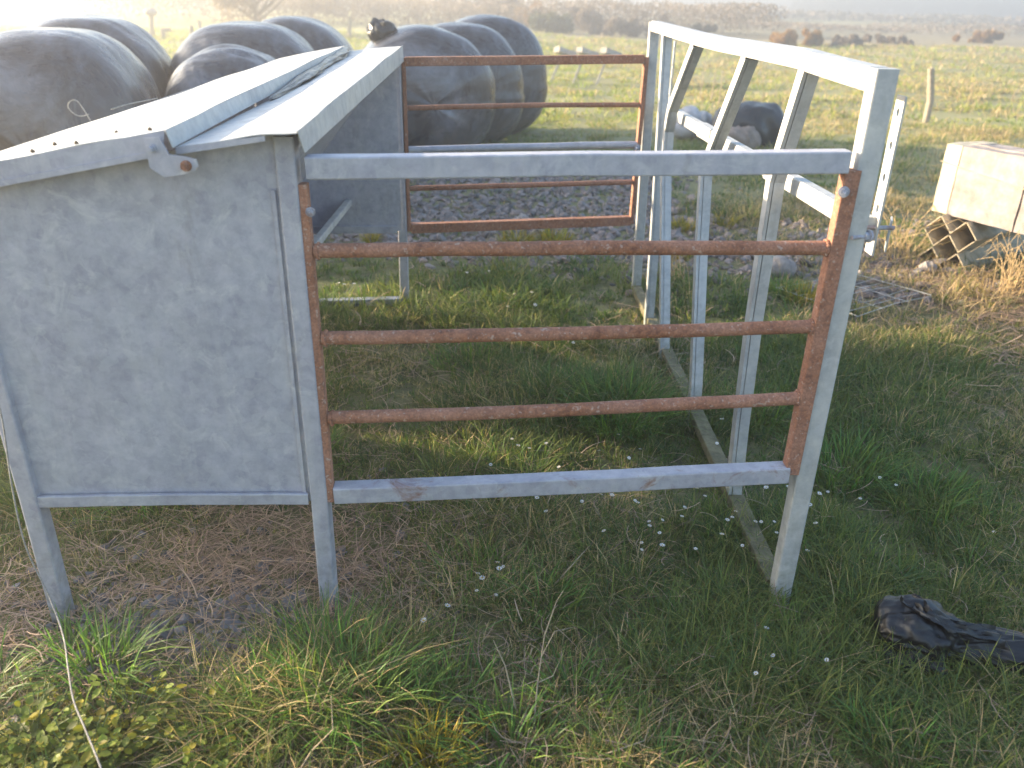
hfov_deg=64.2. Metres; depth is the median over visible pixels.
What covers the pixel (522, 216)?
stone
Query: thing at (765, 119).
plastic heap
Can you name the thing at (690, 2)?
distant wood
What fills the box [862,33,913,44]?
bush
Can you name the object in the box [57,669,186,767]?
leafy weed
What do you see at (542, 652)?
dead stalk
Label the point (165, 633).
mud clods
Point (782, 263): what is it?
stone
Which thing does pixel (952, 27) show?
distant scrub
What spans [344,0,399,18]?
bush
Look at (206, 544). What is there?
straw
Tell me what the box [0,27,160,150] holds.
silage bale
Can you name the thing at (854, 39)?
bush
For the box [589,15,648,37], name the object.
bush
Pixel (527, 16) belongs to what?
bush
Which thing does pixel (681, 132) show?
feed sack
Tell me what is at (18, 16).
ground
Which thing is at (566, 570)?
dead stalk
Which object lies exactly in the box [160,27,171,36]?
fence post
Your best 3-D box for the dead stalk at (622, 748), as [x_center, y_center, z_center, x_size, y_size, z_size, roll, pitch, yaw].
[0.238,0.844,1.866,0.201,0.052,0.048,-8,27,-19]
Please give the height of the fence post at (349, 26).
0.960 m
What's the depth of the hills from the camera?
387.68 m
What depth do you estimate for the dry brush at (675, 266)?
5.06 m
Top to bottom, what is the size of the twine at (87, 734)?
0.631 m
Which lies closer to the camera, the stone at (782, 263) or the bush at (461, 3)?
the stone at (782, 263)
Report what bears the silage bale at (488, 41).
on the ground at (18, 16)
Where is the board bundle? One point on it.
(981, 182)
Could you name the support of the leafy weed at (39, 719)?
on the ground at (18, 16)
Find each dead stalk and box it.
[301,697,332,767]
[493,640,515,708]
[519,546,588,584]
[533,591,572,731]
[574,727,651,764]
[699,53,706,100]
[710,60,717,100]
[718,56,725,104]
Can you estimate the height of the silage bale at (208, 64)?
1.238 m
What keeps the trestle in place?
on the ground at (18, 16)
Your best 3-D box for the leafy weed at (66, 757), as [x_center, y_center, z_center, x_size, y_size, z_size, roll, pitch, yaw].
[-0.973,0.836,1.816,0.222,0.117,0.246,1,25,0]
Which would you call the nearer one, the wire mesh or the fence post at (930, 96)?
the wire mesh
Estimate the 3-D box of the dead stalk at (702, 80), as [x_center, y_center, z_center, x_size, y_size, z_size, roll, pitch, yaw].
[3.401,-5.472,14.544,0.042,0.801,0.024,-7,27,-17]
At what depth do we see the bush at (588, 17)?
41.34 m
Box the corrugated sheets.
[916,214,1023,270]
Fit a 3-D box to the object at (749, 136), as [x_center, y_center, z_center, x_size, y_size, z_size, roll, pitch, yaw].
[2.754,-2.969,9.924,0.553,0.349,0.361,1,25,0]
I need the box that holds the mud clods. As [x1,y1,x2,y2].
[0,467,473,767]
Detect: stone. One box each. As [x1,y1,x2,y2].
[515,213,530,218]
[771,255,796,278]
[918,261,937,273]
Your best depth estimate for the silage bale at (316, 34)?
8.80 m
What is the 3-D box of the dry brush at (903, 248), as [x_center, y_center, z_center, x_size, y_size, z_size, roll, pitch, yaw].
[2.704,-1.056,5.634,0.916,0.386,0.697,15,29,27]
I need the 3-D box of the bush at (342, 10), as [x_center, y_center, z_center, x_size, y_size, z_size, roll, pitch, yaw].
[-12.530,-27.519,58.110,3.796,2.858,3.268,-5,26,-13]
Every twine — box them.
[0,407,101,767]
[67,99,90,119]
[111,98,157,109]
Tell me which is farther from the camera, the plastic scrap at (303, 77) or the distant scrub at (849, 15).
the distant scrub at (849, 15)
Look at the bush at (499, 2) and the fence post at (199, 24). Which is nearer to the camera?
the fence post at (199, 24)
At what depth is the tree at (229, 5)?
34.04 m
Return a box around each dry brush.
[671,255,688,281]
[864,203,967,260]
[953,228,1023,302]
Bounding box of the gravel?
[313,176,1019,305]
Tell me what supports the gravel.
on the ground at (18, 16)
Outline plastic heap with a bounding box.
[710,101,783,147]
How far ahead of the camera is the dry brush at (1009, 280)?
4.91 m
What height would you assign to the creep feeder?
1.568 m
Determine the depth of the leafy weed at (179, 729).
1.88 m
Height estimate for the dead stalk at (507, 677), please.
0.168 m
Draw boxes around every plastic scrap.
[269,46,349,99]
[366,17,396,42]
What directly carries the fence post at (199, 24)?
on the ground at (18, 16)
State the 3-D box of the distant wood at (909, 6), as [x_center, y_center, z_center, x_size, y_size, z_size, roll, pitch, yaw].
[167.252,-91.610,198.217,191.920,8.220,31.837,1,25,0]
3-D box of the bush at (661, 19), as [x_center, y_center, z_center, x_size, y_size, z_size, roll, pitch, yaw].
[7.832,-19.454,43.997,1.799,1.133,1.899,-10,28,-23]
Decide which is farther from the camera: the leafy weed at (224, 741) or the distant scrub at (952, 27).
the distant scrub at (952, 27)
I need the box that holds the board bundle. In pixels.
[932,141,1023,234]
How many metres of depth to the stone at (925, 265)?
5.36 m
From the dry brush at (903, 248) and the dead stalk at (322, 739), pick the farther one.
the dry brush at (903, 248)
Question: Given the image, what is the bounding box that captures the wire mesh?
[776,274,930,316]
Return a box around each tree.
[210,0,282,21]
[288,0,340,17]
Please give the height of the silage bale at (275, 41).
1.341 m
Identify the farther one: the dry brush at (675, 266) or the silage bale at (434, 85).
the silage bale at (434, 85)
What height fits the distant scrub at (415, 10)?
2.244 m
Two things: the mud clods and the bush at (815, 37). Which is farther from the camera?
the bush at (815, 37)
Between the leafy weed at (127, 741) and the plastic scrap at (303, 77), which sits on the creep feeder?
the plastic scrap at (303, 77)
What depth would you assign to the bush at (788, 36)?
34.51 m
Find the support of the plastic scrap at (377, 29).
on the silage bale at (434, 85)
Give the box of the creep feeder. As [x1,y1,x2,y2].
[0,21,907,622]
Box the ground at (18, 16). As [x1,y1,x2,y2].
[0,0,1023,767]
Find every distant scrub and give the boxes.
[56,0,792,36]
[671,8,1023,24]
[717,18,1023,35]
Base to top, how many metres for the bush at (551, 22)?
1.110 m
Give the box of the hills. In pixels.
[701,0,1005,11]
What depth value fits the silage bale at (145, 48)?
7.33 m
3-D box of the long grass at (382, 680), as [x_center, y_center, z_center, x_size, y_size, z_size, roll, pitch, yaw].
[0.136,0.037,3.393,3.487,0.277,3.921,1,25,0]
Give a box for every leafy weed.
[0,675,94,767]
[15,702,127,767]
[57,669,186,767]
[125,685,229,767]
[184,724,282,767]
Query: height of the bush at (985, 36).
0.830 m
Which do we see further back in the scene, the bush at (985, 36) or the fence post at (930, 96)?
the bush at (985, 36)
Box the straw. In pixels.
[0,198,1023,767]
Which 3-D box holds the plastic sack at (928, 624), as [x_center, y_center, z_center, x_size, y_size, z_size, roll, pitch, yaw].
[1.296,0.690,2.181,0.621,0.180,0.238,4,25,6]
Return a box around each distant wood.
[76,0,344,6]
[432,0,745,8]
[791,0,1023,16]
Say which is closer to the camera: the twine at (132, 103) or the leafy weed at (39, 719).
the leafy weed at (39, 719)
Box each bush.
[323,0,359,16]
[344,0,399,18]
[435,0,489,18]
[479,0,524,24]
[513,0,557,25]
[527,11,574,33]
[568,3,608,31]
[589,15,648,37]
[638,12,676,31]
[691,22,717,32]
[769,29,800,45]
[801,27,823,46]
[827,33,863,46]
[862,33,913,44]
[952,29,1004,42]
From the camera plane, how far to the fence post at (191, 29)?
26.84 m
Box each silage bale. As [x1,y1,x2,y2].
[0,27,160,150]
[28,14,171,97]
[164,44,275,106]
[168,21,319,79]
[261,16,353,50]
[364,24,495,145]
[432,22,524,143]
[455,14,547,134]
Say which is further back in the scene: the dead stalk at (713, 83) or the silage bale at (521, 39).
the dead stalk at (713, 83)
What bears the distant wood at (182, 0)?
on the ground at (18, 16)
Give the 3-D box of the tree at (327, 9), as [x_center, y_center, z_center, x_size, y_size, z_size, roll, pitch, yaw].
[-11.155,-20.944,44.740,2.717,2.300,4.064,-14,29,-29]
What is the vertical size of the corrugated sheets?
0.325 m
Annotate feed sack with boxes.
[674,105,711,139]
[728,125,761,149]
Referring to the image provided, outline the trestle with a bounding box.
[550,46,622,84]
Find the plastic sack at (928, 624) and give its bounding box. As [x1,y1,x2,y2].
[874,594,1023,677]
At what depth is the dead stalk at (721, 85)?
13.91 m
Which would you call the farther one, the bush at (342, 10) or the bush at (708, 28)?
the bush at (342, 10)
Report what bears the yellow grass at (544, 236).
on the ground at (18, 16)
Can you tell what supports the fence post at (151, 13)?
on the ground at (18, 16)
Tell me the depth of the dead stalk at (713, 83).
14.37 m
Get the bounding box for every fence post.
[144,8,157,36]
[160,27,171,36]
[189,25,193,34]
[197,20,201,28]
[348,17,351,37]
[922,68,933,122]
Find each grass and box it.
[0,270,1019,767]
[338,212,816,767]

